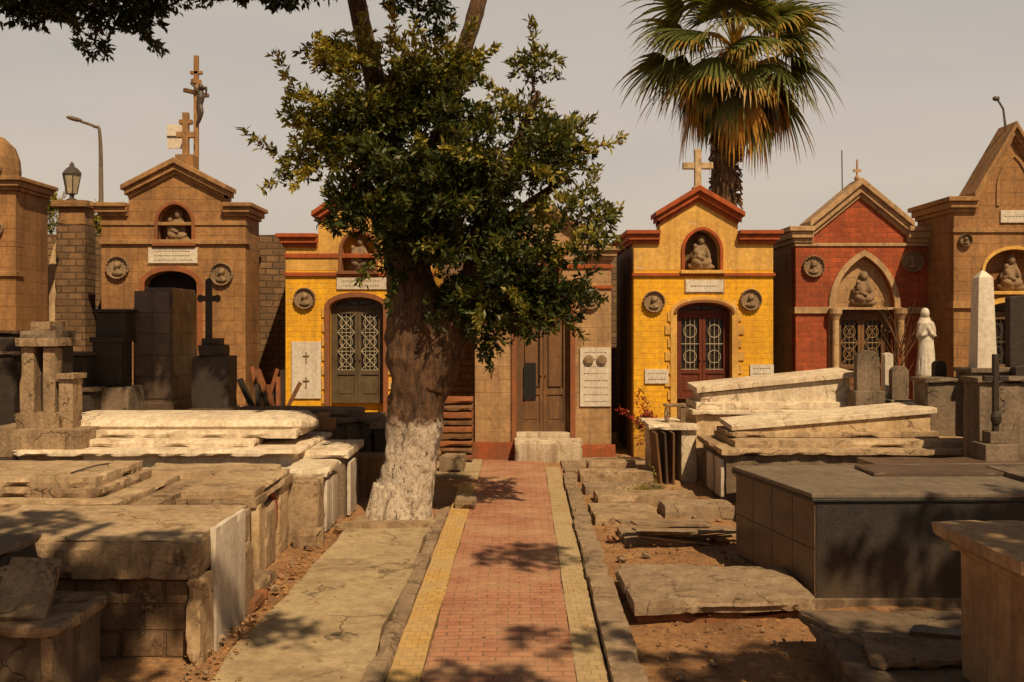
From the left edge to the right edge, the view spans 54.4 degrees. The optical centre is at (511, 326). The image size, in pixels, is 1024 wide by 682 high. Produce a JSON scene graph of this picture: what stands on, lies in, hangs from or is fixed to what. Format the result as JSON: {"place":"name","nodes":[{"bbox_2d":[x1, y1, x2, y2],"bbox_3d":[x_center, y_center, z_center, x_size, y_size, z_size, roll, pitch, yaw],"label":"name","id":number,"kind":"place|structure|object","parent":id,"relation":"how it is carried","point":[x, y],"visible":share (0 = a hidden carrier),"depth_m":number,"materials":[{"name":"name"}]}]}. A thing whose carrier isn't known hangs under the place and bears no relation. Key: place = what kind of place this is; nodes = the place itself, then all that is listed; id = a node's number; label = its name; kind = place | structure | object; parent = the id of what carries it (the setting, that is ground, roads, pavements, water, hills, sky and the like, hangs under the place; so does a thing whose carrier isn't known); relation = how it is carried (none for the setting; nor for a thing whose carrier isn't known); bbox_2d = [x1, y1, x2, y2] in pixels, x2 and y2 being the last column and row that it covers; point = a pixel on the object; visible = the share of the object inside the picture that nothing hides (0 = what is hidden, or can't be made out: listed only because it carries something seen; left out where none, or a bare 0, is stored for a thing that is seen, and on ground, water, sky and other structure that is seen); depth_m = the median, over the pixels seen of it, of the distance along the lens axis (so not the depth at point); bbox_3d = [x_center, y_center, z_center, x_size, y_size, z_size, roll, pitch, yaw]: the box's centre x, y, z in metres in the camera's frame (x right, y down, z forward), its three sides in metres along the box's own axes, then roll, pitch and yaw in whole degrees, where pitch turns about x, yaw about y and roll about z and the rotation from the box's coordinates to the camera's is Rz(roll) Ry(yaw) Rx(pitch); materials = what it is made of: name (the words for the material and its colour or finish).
{"place":"outdoors","nodes":[
{"label":"outdoors","id":0,"kind":"place"},
{"bbox_2d":[48,189,67,233],"bbox_3d":[-12.131,-2.901,26.096,1.910,1.807,1.427,0,0,0],"label":"distant tree","id":1,"kind":"object","parent":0,"point":[51,211],"visible":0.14,"depth_m":26.11,"materials":[{"name":"green plant"}]},
{"bbox_2d":[93,199,100,233],"bbox_3d":[-10.958,-2.562,26.181,0.945,1.517,1.193,0,0,0],"label":"distant tree","id":2,"kind":"object","parent":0,"point":[97,220],"visible":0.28,"depth_m":25.83,"materials":[{"name":"green plant"}]},
{"bbox_2d":[420,461,576,681],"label":"brick path","id":3,"kind":"structure","parent":0,"point":[518,534],"depth_m":9.18,"materials":[{"name":"red brick"}]},
{"bbox_2d":[0,0,1023,256],"label":"sky","id":4,"kind":"structure","parent":0,"point":[918,115],"materials":[{"name":"grey"}]},
{"bbox_2d":[97,432,960,681],"bbox_3d":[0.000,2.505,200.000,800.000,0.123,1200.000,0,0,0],"label":"ground","id":5,"kind":"structure","parent":0,"point":[688,660],"depth_m":8.13,"materials":[{"name":"brown soil"}]},
{"bbox_2d":[0,137,57,329],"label":"sandstone mausoleum","id":6,"kind":"structure","parent":5,"relation":"on","point":[23,252],"depth_m":18.76,"materials":[{"name":"stone"}]},
{"bbox_2d":[0,330,104,425],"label":"old headstones","id":7,"kind":"object","parent":5,"relation":"on","point":[11,364],"visible":0.3,"depth_m":14.18,"materials":[{"name":"stone"}]},
{"bbox_2d":[48,224,63,320],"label":"sloping buttress wall","id":8,"kind":"structure","parent":5,"relation":"on","point":[51,287],"depth_m":20.90,"materials":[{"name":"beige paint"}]},
{"bbox_2d":[0,533,114,681],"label":"stone pedestal","id":9,"kind":"object","parent":5,"relation":"on","point":[61,643],"visible":0.74,"depth_m":6.69,"materials":[{"name":"stone"}]},
{"bbox_2d":[0,556,61,621],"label":"fallen stone slab","id":10,"kind":"object","parent":9,"relation":"on","point":[28,585],"depth_m":6.72,"materials":[{"name":"stone"}]},
{"bbox_2d":[51,200,95,350],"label":"pillar","id":11,"kind":"structure","parent":5,"relation":"on","point":[75,278],"depth_m":20.80,"materials":[{"name":"brick"}]},
{"bbox_2d":[62,162,81,199],"bbox_3d":[-9.329,-3.071,21.100,0.420,0.850,0.364,0,0,0],"label":"lantern","id":12,"kind":"object","parent":11,"relation":"on","point":[71,174],"visible":0.93,"depth_m":21.00,"materials":[{"name":"glass"}]},
{"bbox_2d":[66,116,103,224],"bbox_3d":[-12.856,-1.926,30.000,1.165,8.853,0.234,0,0,0],"label":"street lamp","id":13,"kind":"object","parent":5,"relation":"on","point":[101,194],"visible":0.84,"depth_m":29.95,"materials":[{"name":"metal"},{"name":"glass"}]},
{"bbox_2d":[0,460,203,513],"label":"stepped tomb","id":14,"kind":"object","parent":5,"relation":"on","point":[75,482],"visible":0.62,"depth_m":9.60,"materials":[{"name":"stone"}]},
{"bbox_2d":[89,309,144,409],"bbox_3d":[-5.953,1.121,14.926,0.702,2.764,0.756,0,0,0],"label":"granite headstone","id":15,"kind":"object","parent":5,"relation":"on","point":[113,339],"visible":0.27,"depth_m":14.70,"materials":[{"name":"grey stone"}]},
{"bbox_2d":[0,505,254,665],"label":"stone tomb","id":16,"kind":"object","parent":5,"relation":"on","point":[178,580],"visible":0.81,"depth_m":7.55,"materials":[{"name":"stone"}]},
{"bbox_2d":[133,288,195,409],"bbox_3d":[-5.491,0.951,15.775,0.708,3.098,1.350,0,0,0],"label":"granite stele","id":17,"kind":"object","parent":5,"relation":"on","point":[164,349],"visible":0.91,"depth_m":15.19,"materials":[{"name":"stone"}]},
{"bbox_2d":[48,234,285,388],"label":"brick perimeter wall","id":18,"kind":"structure","parent":5,"relation":"on","point":[271,307],"depth_m":21.70,"materials":[{"name":"brown brick"}]},
{"bbox_2d":[12,410,332,468],"bbox_3d":[-4.527,1.903,13.799,3.661,1.410,2.410,0,0,0],"label":"white tomb","id":19,"kind":"object","parent":5,"relation":"on","point":[282,438],"visible":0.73,"depth_m":13.15,"materials":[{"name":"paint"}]},
{"bbox_2d":[0,321,99,460],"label":"stone shrine","id":20,"kind":"object","parent":19,"relation":"on","point":[48,416],"visible":0.62,"depth_m":13.00,"materials":[{"name":"stone"}]},
{"bbox_2d":[89,55,267,406],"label":"sandstone mausoleum","id":21,"kind":"structure","parent":5,"relation":"on","point":[182,221],"depth_m":19.80,"materials":[{"name":"stone"}]},
{"bbox_2d":[150,273,196,355],"bbox_3d":[-6.782,0.708,20.075,1.039,3.584,0.030,0,0,0],"label":"dark doorway","id":22,"kind":"structure","parent":21,"relation":"in","point":[165,280],"depth_m":20.06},
{"bbox_2d":[188,278,239,409],"bbox_3d":[-4.524,0.885,15.151,0.612,3.238,0.604,0,0,0],"label":"cross monument","id":23,"kind":"object","parent":5,"relation":"on","point":[214,375],"visible":0.52,"depth_m":14.90,"materials":[{"name":"stone"}]},
{"bbox_2d":[147,463,281,479],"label":"tomb","id":24,"kind":"object","parent":5,"relation":"on","point":[203,471],"visible":0.12,"depth_m":11.93,"materials":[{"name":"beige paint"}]},
{"bbox_2d":[0,0,460,63],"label":"overhanging tree","id":25,"kind":"object","parent":5,"relation":"on","point":[60,12],"visible":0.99,"depth_m":11.80,"materials":[{"name":"green plant"}]},
{"bbox_2d":[176,468,292,568],"bbox_3d":[-2.910,2.118,10.661,0.824,0.984,1.684,0,0,0],"label":"stone tomb","id":26,"kind":"object","parent":5,"relation":"on","point":[262,494],"visible":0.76,"depth_m":10.34,"materials":[{"name":"stone"}]},
{"bbox_2d":[249,568,275,613],"bbox_3d":[-2.394,2.276,9.275,0.298,0.548,1.060,0,0,0],"label":"broken masonry","id":27,"kind":"object","parent":5,"relation":"on","point":[264,578],"visible":0.4,"depth_m":9.22,"materials":[{"name":"stone"}]},
{"bbox_2d":[288,475,323,548],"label":"stone block","id":28,"kind":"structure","parent":5,"relation":"on","point":[306,507],"depth_m":11.52,"materials":[{"name":"stone"}]},
{"bbox_2d":[240,406,385,451],"bbox_3d":[-3.450,1.951,16.051,2.703,1.308,1.106,0,0,0],"label":"grey tomb","id":29,"kind":"object","parent":5,"relation":"on","point":[353,422],"visible":0.27,"depth_m":15.62,"materials":[{"name":"stone"}]},
{"bbox_2d":[211,516,433,681],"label":"concrete walkway","id":30,"kind":"structure","parent":5,"relation":"on","point":[343,628],"depth_m":8.47,"materials":[{"name":"beige concrete"}]},
{"bbox_2d":[313,412,335,439],"bbox_3d":[-2.839,1.901,15.051,0.318,1.201,0.305,0,0,0],"label":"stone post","id":31,"kind":"object","parent":5,"relation":"on","point":[327,422],"visible":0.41,"depth_m":14.92,"materials":[{"name":"stone"}]},
{"bbox_2d":[287,440,363,532],"bbox_3d":[-2.470,2.115,13.173,0.666,0.977,2.452,0,0,0],"label":"white tomb","id":32,"kind":"object","parent":5,"relation":"on","point":[335,463],"visible":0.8,"depth_m":13.09,"materials":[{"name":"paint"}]},
{"bbox_2d":[275,160,441,413],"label":"yellow mausoleum","id":33,"kind":"structure","parent":5,"relation":"on","point":[335,344],"depth_m":19.60,"materials":[{"name":"paint"}]},
{"bbox_2d":[331,298,382,402],"bbox_3d":[-3.061,0.470,19.806,1.051,2.094,0.147,0,0,0],"label":"double door","id":34,"kind":"structure","parent":33,"relation":"in","point":[356,323],"depth_m":19.78,"materials":[{"name":"grey wood"}]},
{"bbox_2d":[358,414,386,496],"bbox_3d":[-1.945,2.035,15.706,1.016,1.137,1.914,0,0,0],"label":"dark tomb","id":35,"kind":"object","parent":5,"relation":"on","point":[370,465],"visible":0.26,"depth_m":14.75,"materials":[{"name":"stone"}]},
{"bbox_2d":[334,520,434,533],"bbox_3d":[-1.565,2.482,12.278,1.234,0.148,0.306,0,0,-2],"label":"tree bed edging","id":36,"kind":"object","parent":5,"relation":"on","point":[387,524],"visible":0.62,"depth_m":12.19,"materials":[{"name":"beige concrete"}]},
{"bbox_2d":[360,507,449,681],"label":"kerb","id":37,"kind":"structure","parent":5,"relation":"on","point":[378,667],"depth_m":8.51,"materials":[{"name":"concrete"}]},
{"bbox_2d":[385,485,476,681],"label":"ochre path border","id":38,"kind":"object","parent":5,"relation":"on","point":[411,656],"visible":0.84,"depth_m":8.86,"materials":[{"name":"tile"}]},
{"bbox_2d":[235,0,628,520],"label":"tree","id":39,"kind":"object","parent":5,"relation":"on","point":[439,181],"visible":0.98,"depth_m":12.23,"materials":[{"name":"green plant"}]},
{"bbox_2d":[448,323,474,441],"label":"brick wall","id":40,"kind":"structure","parent":5,"relation":"on","point":[464,384],"depth_m":21.00,"materials":[{"name":"brown brick"}]},
{"bbox_2d":[179,482,829,681],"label":"rubble","id":41,"kind":"object","parent":5,"relation":"on","point":[646,555],"visible":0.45,"depth_m":9.33,"materials":[{"name":"brown stone"}]},
{"bbox_2d":[182,470,834,681],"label":"fallen leaves","id":42,"kind":"object","parent":5,"relation":"on","point":[285,588],"visible":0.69,"depth_m":8.35,"materials":[{"name":"brown plant"}]},
{"bbox_2d":[442,256,616,431],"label":"brick perimeter wall","id":43,"kind":"structure","parent":5,"relation":"on","point":[613,347],"depth_m":24.00,"materials":[{"name":"brown brick"}]},
{"bbox_2d":[473,206,619,462],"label":"tan mausoleum","id":44,"kind":"structure","parent":5,"relation":"on","point":[546,398],"depth_m":19.00,"materials":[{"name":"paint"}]},
{"bbox_2d":[517,301,568,431],"bbox_3d":[0.598,0.699,19.206,1.018,2.641,0.147,0,0,0],"label":"double door","id":45,"kind":"structure","parent":44,"relation":"in","point":[549,411],"depth_m":19.19,"materials":[{"name":"brown wood"}]},
{"bbox_2d":[545,467,609,681],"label":"tan path border","id":46,"kind":"object","parent":5,"relation":"on","point":[589,664],"visible":0.88,"depth_m":9.18,"materials":[{"name":"tile"}]},
{"bbox_2d":[563,472,647,681],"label":"kerb","id":47,"kind":"structure","parent":5,"relation":"on","point":[619,650],"depth_m":8.74,"materials":[{"name":"concrete"}]},
{"bbox_2d":[615,483,662,489],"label":"weeds","id":48,"kind":"object","parent":5,"relation":"on","point":[645,487],"visible":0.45,"depth_m":14.75,"materials":[{"name":"green plant"}]},
{"bbox_2d":[630,463,664,489],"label":"weeds","id":49,"kind":"object","parent":5,"relation":"on","point":[640,486],"visible":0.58,"depth_m":14.70,"materials":[{"name":"green plant"}]},
{"bbox_2d":[577,459,734,546],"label":"stone paving slabs","id":50,"kind":"structure","parent":5,"relation":"on","point":[602,480],"depth_m":13.50,"materials":[{"name":"stone"}]},
{"bbox_2d":[649,429,674,484],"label":"leaning boards","id":51,"kind":"object","parent":5,"relation":"on","point":[662,444],"visible":0.82,"depth_m":15.98,"materials":[{"name":"brown wood"}]},
{"bbox_2d":[639,418,699,481],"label":"white plinth","id":52,"kind":"structure","parent":5,"relation":"on","point":[685,432],"depth_m":16.10,"materials":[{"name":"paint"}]},
{"bbox_2d":[663,403,685,421],"bbox_3d":[2.671,1.415,16.351,0.378,0.314,0.141,0,0,0],"label":"stone frame","id":53,"kind":"object","parent":52,"relation":"on","point":[682,406],"visible":1,"depth_m":16.30,"materials":[{"name":"stone"}]},
{"bbox_2d":[615,519,735,544],"bbox_3d":[1.929,2.346,11.546,1.454,0.289,0.778,0,0,-9],"label":"plank pile","id":54,"kind":"object","parent":5,"relation":"on","point":[679,530],"visible":0.91,"depth_m":11.35,"materials":[{"name":"wood"}]},
{"bbox_2d":[610,149,783,457],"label":"yellow mausoleum","id":55,"kind":"structure","parent":5,"relation":"on","point":[695,274],"depth_m":19.20,"materials":[{"name":"paint"}]},
{"bbox_2d":[677,303,728,398],"bbox_3d":[3.704,0.473,19.406,1.054,1.875,0.147,0,0,0],"label":"double door","id":56,"kind":"structure","parent":55,"relation":"in","point":[702,328],"depth_m":19.39,"materials":[{"name":"brown wood"}]},
{"bbox_2d":[614,563,815,623],"bbox_3d":[1.802,2.456,9.051,1.617,0.312,1.392,0,0,0],"label":"broken concrete slab","id":57,"kind":"object","parent":5,"relation":"on","point":[682,593],"depth_m":8.63,"materials":[{"name":"beige concrete"}]},
{"bbox_2d":[613,0,845,222],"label":"fan palm","id":58,"kind":"object","parent":5,"relation":"on","point":[732,99],"visible":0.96,"depth_m":25.24,"materials":[{"name":"green plant"}]},
{"bbox_2d":[685,367,853,479],"bbox_3d":[4.459,1.653,16.776,3.082,1.903,1.253,0,0,0],"label":"white sloping tomb","id":59,"kind":"object","parent":5,"relation":"on","point":[710,404],"visible":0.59,"depth_m":16.35,"materials":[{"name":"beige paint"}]},
{"bbox_2d":[848,350,885,406],"bbox_3d":[5.691,0.938,15.980,0.485,1.124,0.360,0,0,0],"label":"headstone","id":60,"kind":"object","parent":59,"relation":"on","point":[866,391],"visible":0.69,"depth_m":15.90,"materials":[{"name":"grey stone"}]},
{"bbox_2d":[697,430,963,502],"bbox_3d":[5.336,2.120,15.100,4.737,0.968,2.008,0,0,0],"label":"grey tomb","id":61,"kind":"object","parent":5,"relation":"on","point":[723,454],"visible":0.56,"depth_m":14.26,"materials":[{"name":"stone"}]},
{"bbox_2d":[716,401,938,437],"bbox_3d":[4.749,1.407,15.131,3.103,0.492,0.947,0,0,0],"label":"sloping tomb","id":62,"kind":"object","parent":61,"relation":"on","point":[909,419],"visible":1,"depth_m":14.75,"materials":[{"name":"weathered marble"},{"name":"limestone"}]},
{"bbox_2d":[886,365,913,402],"bbox_3d":[6.169,1.111,15.880,0.390,0.978,0.360,0,0,0],"label":"headstone","id":63,"kind":"object","parent":61,"relation":"on","point":[898,383],"visible":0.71,"depth_m":15.80,"materials":[{"name":"grey stone"}]},
{"bbox_2d":[773,150,930,399],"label":"brick mausoleum","id":64,"kind":"structure","parent":5,"relation":"on","point":[842,254],"depth_m":20.00,"materials":[{"name":"red brick"}]},
{"bbox_2d":[839,310,886,389],"bbox_3d":[7.073,0.487,20.206,1.043,1.652,0.147,0,0,0],"label":"double door","id":65,"kind":"structure","parent":64,"relation":"in","point":[855,336],"depth_m":20.19,"materials":[{"name":"wood"}]},
{"bbox_2d":[731,463,1023,609],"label":"black granite tomb","id":66,"kind":"object","parent":5,"relation":"on","point":[832,536],"visible":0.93,"depth_m":8.93,"materials":[{"name":"grey stone"}]},
{"bbox_2d":[798,610,969,681],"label":"slab tomb","id":67,"kind":"object","parent":5,"relation":"on","point":[898,646],"visible":0.7,"depth_m":6.83,"materials":[{"name":"grey stone"}]},
{"bbox_2d":[865,288,918,370],"bbox_3d":[6.923,0.515,17.580,1.160,2.371,1.007,0,0,0],"label":"bare sapling","id":68,"kind":"object","parent":5,"relation":"on","point":[900,351],"visible":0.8,"depth_m":17.58,"materials":[{"name":"brown wood"},{"name":"dry twigs"}]},
{"bbox_2d":[912,308,936,399],"bbox_3d":[6.880,1.095,16.500,0.377,2.816,0.403,0,0,0],"label":"white statue","id":69,"kind":"object","parent":5,"relation":"on","point":[926,332],"visible":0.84,"depth_m":16.39,"materials":[{"name":"stone"}]},
{"bbox_2d":[857,457,1023,463],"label":"dark tomb","id":70,"kind":"object","parent":5,"relation":"on","point":[895,460],"visible":0.11,"depth_m":12.64,"materials":[{"name":"stone"}]},
{"bbox_2d":[908,96,1023,376],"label":"sandstone mausoleum","id":71,"kind":"structure","parent":5,"relation":"on","point":[977,225],"depth_m":18.80,"materials":[{"name":"stone"}]},
{"bbox_2d":[995,303,1004,366],"bbox_3d":[9.486,0.383,19.006,1.131,1.700,0.147,0,0,0],"label":"double door","id":72,"kind":"structure","parent":71,"relation":"in","point":[999,308],"depth_m":19.04,"materials":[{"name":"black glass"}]},
{"bbox_2d":[910,367,1023,456],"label":"stone plinths","id":73,"kind":"object","parent":5,"relation":"on","point":[962,402],"visible":0.46,"depth_m":13.76,"materials":[{"name":"beige stone"}]},
{"bbox_2d":[931,360,946,376],"bbox_3d":[6.725,1.116,15.680,0.304,1.168,0.360,0,0,0],"label":"headstone","id":74,"kind":"object","parent":73,"relation":"on","point":[938,367],"visible":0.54,"depth_m":15.60,"materials":[{"name":"stone"}]},
{"bbox_2d":[968,270,1006,375],"bbox_3d":[7.022,0.404,14.849,0.504,2.498,0.505,0,0,0],"label":"white obelisk","id":75,"kind":"object","parent":73,"relation":"on","point":[982,346],"visible":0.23,"depth_m":14.73,"materials":[{"name":"stone"}]},
{"bbox_2d":[1005,295,1023,366],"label":"headstone","id":76,"kind":"object","parent":73,"relation":"on","point":[1014,330],"visible":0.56,"depth_m":15.20,"materials":[{"name":"stone"}]},
{"bbox_2d":[1010,365,1023,375],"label":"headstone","id":77,"kind":"object","parent":73,"relation":"on","point":[1018,370],"visible":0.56,"depth_m":14.40,"materials":[{"name":"stone"}]},
{"bbox_2d":[931,520,1023,681],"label":"moulded tomb","id":78,"kind":"object","parent":5,"relation":"on","point":[992,594],"visible":1,"depth_m":5.91,"materials":[{"name":"stone"}]},
{"bbox_2d":[971,354,1019,460],"bbox_3d":[6.215,1.476,12.800,0.440,2.247,0.400,0,0,0],"label":"iron cross","id":79,"kind":"object","parent":5,"relation":"on","point":[994,444],"visible":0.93,"depth_m":12.73,"materials":[{"name":"dark iron"},{"name":"grey stone"}]},
{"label":"low tomb","id":80,"kind":"object","parent":5,"relation":"on","visible":0},
{"bbox_2d":[0,457,17,459],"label":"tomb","id":81,"kind":"object","parent":80,"relation":"on","point":[8,458],"visible":0.2,"depth_m":12.59,"materials":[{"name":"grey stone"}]},
{"bbox_2d":[435,457,644,477],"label":"forecourt paving","id":82,"kind":"structure","parent":0,"point":[472,469],"depth_m":17.71,"materials":[{"name":"beige stone"}]},
{"bbox_2d":[237,366,301,405],"bbox_3d":[-4.412,1.476,18.190,1.150,1.487,0.526,0,0,0],"label":"timber scrap","id":83,"kind":"object","parent":82,"relation":"on","point":[267,395],"visible":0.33,"depth_m":18.11,"materials":[{"name":"wood"}]},
{"bbox_2d":[440,396,473,460],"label":"stacked boards","id":84,"kind":"object","parent":82,"relation":"on","point":[458,424],"visible":0.83,"depth_m":18.21,"materials":[{"name":"brown wood"}]},
{"bbox_2d":[439,453,476,508],"bbox_3d":[-0.873,2.359,15.503,0.478,0.291,4.237,0,0,-5],"label":"stone block","id":85,"kind":"object","parent":82,"relation":"on","point":[453,462],"depth_m":16.94,"materials":[{"name":"stone"}]},
{"bbox_2d":[615,387,656,445],"bbox_3d":[2.408,1.655,18.121,0.750,1.106,1.095,0,0,27],"label":"flowering plant","id":86,"kind":"object","parent":82,"relation":"on","point":[637,422],"visible":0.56,"depth_m":18.25,"materials":[{"name":"red plant"}]},
{"bbox_2d":[882,353,892,398],"bbox_3d":[6.139,1.063,16.280,0.258,1.275,0.360,0,0,0],"label":"headstone","id":87,"kind":"object","parent":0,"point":[887,361],"visible":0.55,"depth_m":16.20,"materials":[{"name":"stone"}]}
]}

